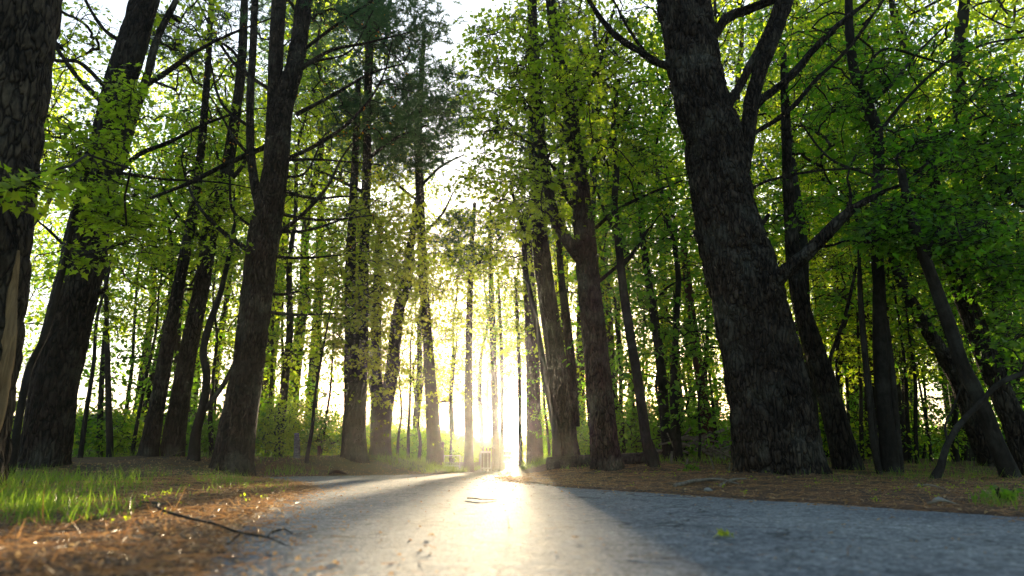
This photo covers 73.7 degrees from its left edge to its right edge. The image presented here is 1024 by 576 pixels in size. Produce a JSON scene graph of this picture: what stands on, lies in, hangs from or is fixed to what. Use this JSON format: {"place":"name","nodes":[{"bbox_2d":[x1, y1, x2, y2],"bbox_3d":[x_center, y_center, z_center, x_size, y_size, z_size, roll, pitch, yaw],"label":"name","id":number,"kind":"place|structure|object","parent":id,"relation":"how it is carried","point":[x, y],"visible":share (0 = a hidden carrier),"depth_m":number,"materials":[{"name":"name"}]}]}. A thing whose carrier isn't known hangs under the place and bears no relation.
{"place":"outdoors","nodes":[
{"label":"outdoors","id":0,"kind":"place"},
{"bbox_2d":[0,414,1023,575],"bbox_3d":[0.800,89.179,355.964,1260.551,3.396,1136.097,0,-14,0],"label":"ground","id":1,"kind":"structure","parent":0,"point":[513,468],"depth_m":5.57,"materials":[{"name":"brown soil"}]},
{"bbox_2d":[0,0,62,488],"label":"pine tree","id":2,"kind":"object","parent":1,"relation":"on","point":[30,31],"visible":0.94,"depth_m":4.89,"materials":[{"name":"brown plant"}]},
{"bbox_2d":[21,107,100,370],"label":"leafy tree","id":3,"kind":"object","parent":1,"relation":"on","point":[49,219],"visible":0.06,"depth_m":28.65,"materials":[{"name":"green plant"}]},
{"bbox_2d":[24,55,136,352],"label":"leafy tree","id":4,"kind":"object","parent":1,"relation":"on","point":[38,233],"visible":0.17,"depth_m":20.76,"materials":[{"name":"green plant"}]},
{"bbox_2d":[16,169,153,411],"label":"leafy tree","id":5,"kind":"object","parent":1,"relation":"on","point":[42,313],"visible":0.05,"depth_m":21.75,"materials":[{"name":"green plant"}]},
{"bbox_2d":[0,53,179,475],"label":"maple tree","id":6,"kind":"object","parent":1,"relation":"on","point":[116,213],"visible":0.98,"depth_m":7.47,"materials":[{"name":"green plant"}]},
{"bbox_2d":[66,169,140,456],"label":"sapling","id":7,"kind":"object","parent":1,"relation":"on","point":[109,422],"visible":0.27,"depth_m":12.93,"materials":[{"name":"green plant"}]},
{"bbox_2d":[72,397,140,456],"bbox_3d":[-9.049,3.086,14.936,1.943,1.344,1.825,11,-18,-36],"label":"shrub","id":8,"kind":"object","parent":1,"relation":"on","point":[78,420],"visible":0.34,"depth_m":14.71,"materials":[{"name":"green plant"}]},
{"bbox_2d":[66,179,150,456],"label":"sapling","id":9,"kind":"object","parent":1,"relation":"on","point":[101,391],"visible":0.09,"depth_m":14.88,"materials":[{"name":"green plant"}]},
{"bbox_2d":[77,228,158,457],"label":"sapling","id":10,"kind":"object","parent":1,"relation":"on","point":[87,405],"visible":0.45,"depth_m":11.95,"materials":[{"name":"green plant"}]},
{"bbox_2d":[86,403,186,456],"bbox_3d":[-7.992,3.072,14.644,2.085,1.271,1.699,0,-14,0],"label":"shrub","id":11,"kind":"object","parent":1,"relation":"on","point":[120,438],"visible":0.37,"depth_m":14.39,"materials":[{"name":"green plant"}]},
{"bbox_2d":[114,231,170,454],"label":"sapling","id":12,"kind":"object","parent":1,"relation":"on","point":[133,349],"visible":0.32,"depth_m":16.16,"materials":[{"name":"green plant"}]},
{"bbox_2d":[16,0,281,468],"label":"pine tree","id":13,"kind":"object","parent":1,"relation":"on","point":[47,433],"visible":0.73,"depth_m":9.22,"materials":[{"name":"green plant"}]},
{"bbox_2d":[25,121,282,450],"bbox_3d":[-8.887,-0.138,17.521,5.671,9.012,5.381,-8,-16,29],"label":"leafy tree","id":14,"kind":"object","parent":1,"relation":"on","point":[116,377],"visible":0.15,"depth_m":16.88,"materials":[{"name":"green plant"}]},
{"bbox_2d":[42,0,266,456],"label":"pine tree","id":15,"kind":"object","parent":1,"relation":"on","point":[173,441],"visible":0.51,"depth_m":13.64,"materials":[{"name":"green plant"}]},
{"bbox_2d":[56,50,256,413],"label":"leafy tree","id":16,"kind":"object","parent":1,"relation":"on","point":[163,94],"visible":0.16,"depth_m":22.27,"materials":[{"name":"green plant"}]},
{"bbox_2d":[122,213,196,455],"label":"sapling","id":17,"kind":"object","parent":1,"relation":"on","point":[136,427],"visible":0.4,"depth_m":14.49,"materials":[{"name":"green plant"}]},
{"bbox_2d":[120,3,232,456],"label":"pine tree","id":18,"kind":"object","parent":1,"relation":"on","point":[149,443],"visible":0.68,"depth_m":12.95,"materials":[{"name":"green plant"}]},
{"bbox_2d":[60,90,305,438],"bbox_3d":[-7.659,-0.408,16.206,5.265,9.056,4.996,-3,-14,11],"label":"leafy tree","id":19,"kind":"object","parent":1,"relation":"on","point":[154,357],"visible":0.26,"depth_m":15.80,"materials":[{"name":"green plant"}]},
{"bbox_2d":[172,238,244,456],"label":"sapling","id":20,"kind":"object","parent":1,"relation":"on","point":[210,413],"visible":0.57,"depth_m":14.95,"materials":[{"name":"green plant"}]},
{"bbox_2d":[113,48,325,416],"bbox_3d":[-9.495,-1.962,21.500,6.733,12.226,6.764,3,-14,-11],"label":"leafy tree","id":21,"kind":"object","parent":1,"relation":"on","point":[218,83],"visible":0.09,"depth_m":21.82,"materials":[{"name":"green plant"}]},
{"bbox_2d":[123,117,324,428],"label":"leafy tree","id":22,"kind":"object","parent":1,"relation":"on","point":[225,303],"visible":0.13,"depth_m":18.81,"materials":[{"name":"green plant"}]},
{"bbox_2d":[186,403,271,454],"bbox_3d":[-6.403,3.032,14.862,2.251,1.420,1.750,0,-14,0],"label":"shrub","id":23,"kind":"object","parent":1,"relation":"on","point":[205,444],"visible":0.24,"depth_m":14.70,"materials":[{"name":"green plant"}]},
{"bbox_2d":[180,177,294,460],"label":"crooked tree","id":24,"kind":"object","parent":1,"relation":"on","point":[194,446],"visible":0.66,"depth_m":11.93,"materials":[{"name":"green plant"}]},
{"bbox_2d":[128,0,413,476],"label":"pine tree","id":25,"kind":"object","parent":1,"relation":"on","point":[234,447],"visible":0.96,"depth_m":12.00,"materials":[{"name":"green plant"}]},
{"bbox_2d":[188,0,359,427],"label":"tall pine","id":26,"kind":"object","parent":1,"relation":"on","point":[261,103],"visible":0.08,"depth_m":27.25,"materials":[{"name":"green plant"}]},
{"bbox_2d":[255,384,302,457],"bbox_3d":[-5.378,2.993,15.254,1.462,1.663,1.212,0,-14,0],"label":"shrub","id":27,"kind":"object","parent":1,"relation":"on","point":[266,437],"visible":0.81,"depth_m":15.13,"materials":[{"name":"green plant"}]},
{"bbox_2d":[218,0,361,406],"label":"tall pine","id":28,"kind":"object","parent":1,"relation":"on","point":[314,34],"visible":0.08,"depth_m":29.81,"materials":[{"name":"green plant"}]},
{"bbox_2d":[179,64,403,456],"bbox_3d":[-5.468,-0.805,17.372,5.426,10.278,5.451,0,-14,2],"label":"leafy tree","id":29,"kind":"object","parent":1,"relation":"on","point":[287,364],"visible":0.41,"depth_m":16.88,"materials":[{"name":"green plant"}]},
{"bbox_2d":[267,374,315,455],"bbox_3d":[-5.407,3.114,16.767,1.261,2.060,1.122,0,-14,0],"label":"shrub","id":30,"kind":"object","parent":1,"relation":"on","point":[300,407],"visible":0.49,"depth_m":16.75,"materials":[{"name":"green plant"}]},
{"bbox_2d":[164,0,448,452],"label":"leafy tree","id":31,"kind":"object","parent":1,"relation":"on","point":[320,155],"visible":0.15,"depth_m":23.82,"materials":[{"name":"green plant"}]},
{"bbox_2d":[262,217,371,453],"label":"leafy tree","id":32,"kind":"object","parent":1,"relation":"on","point":[309,322],"visible":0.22,"depth_m":20.60,"materials":[{"name":"green plant"}]},
{"bbox_2d":[240,0,403,415],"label":"tall pine","id":33,"kind":"object","parent":1,"relation":"on","point":[313,357],"visible":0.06,"depth_m":30.77,"materials":[{"name":"green plant"}]},
{"bbox_2d":[288,396,374,455],"bbox_3d":[-4.638,3.616,17.651,2.045,1.550,1.835,-11,-18,37],"label":"shrub","id":34,"kind":"object","parent":1,"relation":"on","point":[328,440],"visible":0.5,"depth_m":17.49,"materials":[{"name":"green plant"}]},
{"bbox_2d":[293,279,370,462],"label":"sapling","id":35,"kind":"object","parent":1,"relation":"on","point":[314,396],"visible":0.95,"depth_m":14.48,"materials":[{"name":"green plant"}]},
{"bbox_2d":[286,0,465,462],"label":"pine tree","id":36,"kind":"object","parent":1,"relation":"on","point":[355,342],"visible":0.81,"depth_m":16.84,"materials":[{"name":"green plant"}]},
{"bbox_2d":[281,88,470,364],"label":"leafy tree","id":37,"kind":"object","parent":1,"relation":"on","point":[393,200],"visible":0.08,"depth_m":25.98,"materials":[{"name":"green plant"}]},
{"bbox_2d":[335,175,455,456],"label":"maple tree","id":38,"kind":"object","parent":1,"relation":"on","point":[383,387],"visible":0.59,"depth_m":18.84,"materials":[{"name":"green plant"}]},
{"bbox_2d":[391,421,426,458],"bbox_3d":[-4.027,5.689,25.445,2.436,1.530,2.042,0,-14,0],"label":"shrub","id":39,"kind":"object","parent":1,"relation":"on","point":[413,436],"visible":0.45,"depth_m":25.28,"materials":[{"name":"green plant"}]},
{"bbox_2d":[367,273,464,426],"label":"leafy tree","id":40,"kind":"object","parent":1,"relation":"on","point":[421,414],"visible":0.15,"depth_m":39.09,"materials":[{"name":"green plant"}]},
{"bbox_2d":[340,173,497,459],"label":"leafy tree","id":41,"kind":"object","parent":1,"relation":"on","point":[418,370],"visible":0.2,"depth_m":34.81,"materials":[{"name":"green plant"}]},
{"bbox_2d":[329,33,521,467],"bbox_3d":[-2.997,-1.853,23.122,6.462,15.561,6.324,3,-14,-11],"label":"pine tree","id":42,"kind":"object","parent":1,"relation":"on","point":[431,106],"visible":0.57,"depth_m":22.41,"materials":[{"name":"green plant"}]},
{"bbox_2d":[406,243,505,461],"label":"leafy tree","id":43,"kind":"object","parent":1,"relation":"on","point":[453,393],"visible":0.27,"depth_m":48.85,"materials":[{"name":"green plant"}]},
{"bbox_2d":[427,202,521,471],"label":"maple tree","id":44,"kind":"object","parent":1,"relation":"on","point":[468,423],"visible":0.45,"depth_m":26.92,"materials":[{"name":"green plant"}]},
{"bbox_2d":[435,235,524,464],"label":"leafy tree","id":45,"kind":"object","parent":1,"relation":"on","point":[481,417],"visible":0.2,"depth_m":59.59,"materials":[{"name":"green plant"}]},
{"bbox_2d":[435,188,528,470],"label":"maple tree","id":46,"kind":"object","parent":1,"relation":"on","point":[495,409],"visible":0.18,"depth_m":32.25,"materials":[{"name":"green plant"}]},
{"bbox_2d":[451,278,525,416],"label":"leafy tree","id":47,"kind":"object","parent":1,"relation":"on","point":[505,404],"visible":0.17,"depth_m":73.97,"materials":[{"name":"green plant"}]},
{"bbox_2d":[415,160,571,456],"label":"slim tree","id":48,"kind":"object","parent":1,"relation":"on","point":[522,259],"visible":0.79,"depth_m":12.73,"materials":[{"name":"green plant"}]},
{"bbox_2d":[474,276,524,470],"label":"sapling","id":49,"kind":"object","parent":1,"relation":"on","point":[501,447],"visible":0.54,"depth_m":31.21,"materials":[{"name":"green plant"}]},
{"bbox_2d":[0,406,1023,527],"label":"grass","id":50,"kind":"structure","parent":1,"relation":"on","point":[12,493],"depth_m":4.54,"materials":[{"name":"green plant"}]},
{"bbox_2d":[482,253,541,465],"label":"sapling","id":51,"kind":"object","parent":1,"relation":"on","point":[520,436],"visible":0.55,"depth_m":24.97,"materials":[{"name":"green plant"}]},
{"bbox_2d":[450,0,580,456],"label":"pine tree","id":52,"kind":"object","parent":1,"relation":"on","point":[563,383],"visible":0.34,"depth_m":14.09,"materials":[{"name":"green plant"}]},
{"bbox_2d":[26,464,1023,520],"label":"ground weeds","id":53,"kind":"object","parent":1,"relation":"on","point":[125,516],"visible":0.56,"depth_m":5.19,"materials":[{"name":"green plant"}]},
{"bbox_2d":[482,212,572,465],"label":"maple tree","id":54,"kind":"object","parent":1,"relation":"on","point":[534,447],"visible":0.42,"depth_m":20.74,"materials":[{"name":"green plant"}]},
{"bbox_2d":[503,313,584,456],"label":"sapling","id":55,"kind":"object","parent":1,"relation":"on","point":[546,422],"visible":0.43,"depth_m":19.61,"materials":[{"name":"green plant"}]},
{"bbox_2d":[477,0,633,347],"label":"leafy tree","id":56,"kind":"object","parent":1,"relation":"on","point":[566,34],"visible":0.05,"depth_m":26.93,"materials":[{"name":"green plant"}]},
{"bbox_2d":[436,0,686,470],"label":"maple tree","id":57,"kind":"object","parent":1,"relation":"on","point":[605,451],"visible":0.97,"depth_m":10.30,"materials":[{"name":"green plant"}]},
{"bbox_2d":[502,51,642,454],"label":"tall pine","id":58,"kind":"object","parent":1,"relation":"on","point":[578,356],"visible":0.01,"depth_m":28.89,"materials":[{"name":"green plant"}]},
{"bbox_2d":[455,0,696,321],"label":"leafy tree","id":59,"kind":"object","parent":1,"relation":"on","point":[593,27],"visible":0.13,"depth_m":18.83,"materials":[{"name":"green plant"}]},
{"bbox_2d":[546,452,659,469],"bbox_3d":[1.493,2.913,11.430,1.931,0.329,0.255,-7,-16,24],"label":"fallen log","id":60,"kind":"object","parent":1,"relation":"on","point":[570,461],"visible":0.52,"depth_m":11.50,"materials":[{"name":"brown wood"}]},
{"bbox_2d":[545,16,681,446],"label":"tall pine","id":61,"kind":"object","parent":1,"relation":"on","point":[599,246],"visible":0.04,"depth_m":23.76,"materials":[{"name":"green plant"}]},
{"bbox_2d":[576,268,656,453],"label":"sapling","id":62,"kind":"object","parent":1,"relation":"on","point":[620,401],"visible":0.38,"depth_m":17.07,"materials":[{"name":"green plant"}]},
{"bbox_2d":[537,177,703,447],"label":"leafy tree","id":63,"kind":"object","parent":1,"relation":"on","point":[618,331],"visible":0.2,"depth_m":20.42,"materials":[{"name":"green plant"}]},
{"bbox_2d":[578,392,684,452],"bbox_3d":[2.744,3.169,15.744,2.511,1.575,1.761,0,-14,0],"label":"shrub","id":64,"kind":"object","parent":1,"relation":"on","point":[631,447],"visible":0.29,"depth_m":15.74,"materials":[{"name":"green plant"}]},
{"bbox_2d":[580,80,694,467],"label":"slim tree","id":65,"kind":"object","parent":1,"relation":"on","point":[647,443],"visible":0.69,"depth_m":10.17,"materials":[{"name":"green plant"}]},
{"bbox_2d":[600,175,712,460],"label":"slim tree","id":66,"kind":"object","parent":1,"relation":"on","point":[661,367],"visible":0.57,"depth_m":13.66,"materials":[{"name":"green plant"}]},
{"bbox_2d":[603,120,722,455],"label":"leafy tree","id":67,"kind":"object","parent":1,"relation":"on","point":[645,359],"visible":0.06,"depth_m":21.05,"materials":[{"name":"green plant"}]},
{"bbox_2d":[548,11,783,392],"bbox_3d":[5.671,-2.499,25.203,9.293,17.384,8.125,-6,-15,21],"label":"leafy tree","id":68,"kind":"object","parent":1,"relation":"on","point":[667,310],"visible":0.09,"depth_m":24.81,"materials":[{"name":"green plant"}]},
{"bbox_2d":[552,57,807,460],"bbox_3d":[3.131,-0.725,13.505,4.647,8.490,4.898,0,-14,1],"label":"leafy tree","id":69,"kind":"object","parent":1,"relation":"on","point":[674,400],"visible":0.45,"depth_m":12.93,"materials":[{"name":"green plant"}]},
{"bbox_2d":[648,218,715,455],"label":"red trunked tree","id":70,"kind":"object","parent":1,"relation":"on","point":[688,289],"visible":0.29,"depth_m":16.23,"materials":[{"name":"green plant"}]},
{"bbox_2d":[658,296,731,461],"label":"sapling","id":71,"kind":"object","parent":1,"relation":"on","point":[705,346],"visible":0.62,"depth_m":12.16,"materials":[{"name":"green plant"}]},
{"bbox_2d":[633,0,813,323],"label":"tall pine","id":72,"kind":"object","parent":1,"relation":"on","point":[728,52],"visible":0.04,"depth_m":28.81,"materials":[{"name":"green plant"}]},
{"bbox_2d":[602,0,862,315],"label":"leafy tree","id":73,"kind":"object","parent":1,"relation":"on","point":[749,17],"visible":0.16,"depth_m":16.33,"materials":[{"name":"green plant"}]},
{"bbox_2d":[600,0,918,312],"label":"leafy tree","id":74,"kind":"object","parent":1,"relation":"on","point":[727,63],"visible":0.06,"depth_m":25.49,"materials":[{"name":"green plant"}]},
{"bbox_2d":[587,0,960,474],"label":"pine tree","id":75,"kind":"object","parent":1,"relation":"on","point":[774,428],"visible":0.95,"depth_m":8.53,"materials":[{"name":"brown plant"}]},
{"bbox_2d":[751,35,852,424],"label":"slim tree","id":76,"kind":"object","parent":1,"relation":"on","point":[803,240],"visible":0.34,"depth_m":13.87,"materials":[{"name":"green plant"}]},
{"bbox_2d":[696,5,926,456],"bbox_3d":[8.785,-2.021,20.675,6.548,14.356,7.489,2,-14,-9],"label":"leafy tree","id":77,"kind":"object","parent":1,"relation":"on","point":[767,164],"visible":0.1,"depth_m":20.58,"materials":[{"name":"green plant"}]},
{"bbox_2d":[753,62,897,469],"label":"leaning tree","id":78,"kind":"object","parent":1,"relation":"on","point":[844,453],"visible":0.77,"depth_m":10.01,"materials":[{"name":"green plant"}]},
{"bbox_2d":[718,0,946,451],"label":"tall pine","id":79,"kind":"object","parent":1,"relation":"on","point":[758,160],"visible":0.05,"depth_m":22.30,"materials":[{"name":"green plant"}]},
{"bbox_2d":[796,254,873,453],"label":"sapling","id":80,"kind":"object","parent":1,"relation":"on","point":[831,342],"visible":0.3,"depth_m":13.55,"materials":[{"name":"green plant"}]},
{"bbox_2d":[801,171,894,473],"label":"slim tree","id":81,"kind":"object","parent":1,"relation":"on","point":[873,446],"visible":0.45,"depth_m":8.81,"materials":[{"name":"green plant"}]},
{"bbox_2d":[810,247,887,460],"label":"sapling","id":82,"kind":"object","parent":1,"relation":"on","point":[837,353],"visible":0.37,"depth_m":12.93,"materials":[{"name":"green plant"}]},
{"bbox_2d":[737,0,968,438],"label":"leafy tree","id":83,"kind":"object","parent":1,"relation":"on","point":[829,164],"visible":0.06,"depth_m":16.56,"materials":[{"name":"green plant"}]},
{"bbox_2d":[751,22,961,369],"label":"leafy tree","id":84,"kind":"object","parent":1,"relation":"on","point":[902,117],"visible":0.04,"depth_m":18.05,"materials":[{"name":"green plant"}]},
{"bbox_2d":[814,217,906,460],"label":"sapling","id":85,"kind":"object","parent":1,"relation":"on","point":[861,446],"visible":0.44,"depth_m":12.80,"materials":[{"name":"green plant"}]},
{"bbox_2d":[755,0,1023,405],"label":"leafy tree","id":86,"kind":"object","parent":1,"relation":"on","point":[964,8],"visible":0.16,"depth_m":17.17,"materials":[{"name":"green plant"}]},
{"bbox_2d":[761,0,1019,460],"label":"leafy tree","id":87,"kind":"object","parent":1,"relation":"on","point":[899,391],"visible":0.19,"depth_m":14.57,"materials":[{"name":"green plant"}]},
{"bbox_2d":[759,0,1023,460],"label":"leafy tree","id":88,"kind":"object","parent":1,"relation":"on","point":[970,452],"visible":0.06,"depth_m":18.75,"materials":[{"name":"green plant"}]},
{"bbox_2d":[848,212,946,462],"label":"sapling","id":89,"kind":"object","parent":1,"relation":"on","point":[902,367],"visible":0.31,"depth_m":11.99,"materials":[{"name":"green plant"}]},
{"bbox_2d":[775,0,1023,425],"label":"leafy tree","id":90,"kind":"object","parent":1,"relation":"on","point":[917,122],"visible":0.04,"depth_m":23.48,"materials":[{"name":"green plant"}]},
{"bbox_2d":[777,0,1023,472],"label":"maple tree","id":91,"kind":"object","parent":1,"relation":"on","point":[889,440],"visible":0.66,"depth_m":9.41,"materials":[{"name":"green plant"}]},
{"bbox_2d":[847,244,962,463],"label":"sapling","id":92,"kind":"object","parent":1,"relation":"on","point":[915,377],"visible":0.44,"depth_m":11.79,"materials":[{"name":"green plant"}]},
{"bbox_2d":[824,242,994,466],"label":"leaning tree","id":93,"kind":"object","parent":1,"relation":"on","point":[927,329],"visible":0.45,"depth_m":11.48,"materials":[{"name":"green plant"}]},
{"bbox_2d":[870,295,967,461],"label":"sapling","id":94,"kind":"object","parent":1,"relation":"on","point":[926,421],"visible":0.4,"depth_m":12.66,"materials":[{"name":"green plant"}]},
{"bbox_2d":[838,115,1023,478],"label":"leaning tree","id":95,"kind":"object","parent":1,"relation":"on","point":[1003,459],"visible":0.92,"depth_m":7.81,"materials":[{"name":"green plant"}]},
{"bbox_2d":[900,285,995,461],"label":"sapling","id":96,"kind":"object","parent":1,"relation":"on","point":[955,450],"visible":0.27,"depth_m":13.16,"materials":[{"name":"green plant"}]},
{"bbox_2d":[887,140,1023,446],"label":"leafy tree","id":97,"kind":"object","parent":1,"relation":"on","point":[969,359],"visible":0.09,"depth_m":14.55,"materials":[{"name":"green plant"}]},
{"bbox_2d":[904,0,1023,325],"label":"leafy tree","id":98,"kind":"object","parent":1,"relation":"on","point":[981,25],"visible":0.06,"depth_m":25.36,"materials":[{"name":"green plant"}]},
{"bbox_2d":[904,0,1023,312],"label":"leafy tree","id":99,"kind":"object","parent":1,"relation":"on","point":[1002,20],"visible":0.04,"depth_m":25.57,"materials":[{"name":"green plant"}]},
{"bbox_2d":[913,109,1023,415],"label":"maple tree","id":100,"kind":"object","parent":1,"relation":"on","point":[1006,291],"visible":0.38,"depth_m":9.09,"materials":[{"name":"green plant"}]},
{"bbox_2d":[925,51,1023,475],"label":"leaning tree","id":101,"kind":"object","parent":1,"relation":"on","point":[1008,408],"visible":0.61,"depth_m":8.84,"materials":[{"name":"green plant"}]},
{"bbox_2d":[928,310,1023,479],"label":"slim tree","id":102,"kind":"object","parent":1,"relation":"on","point":[938,471],"visible":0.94,"depth_m":7.32,"materials":[{"name":"green plant"}]},
{"bbox_2d":[14,0,1023,458],"label":"sky","id":103,"kind":"structure","parent":0,"point":[117,8],"materials":[{"name":"white"}]},
{"bbox_2d":[202,465,1023,575],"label":"road","id":104,"kind":"structure","parent":0,"point":[458,516],"depth_m":2.30,"materials":[{"name":"grey asphalt"}]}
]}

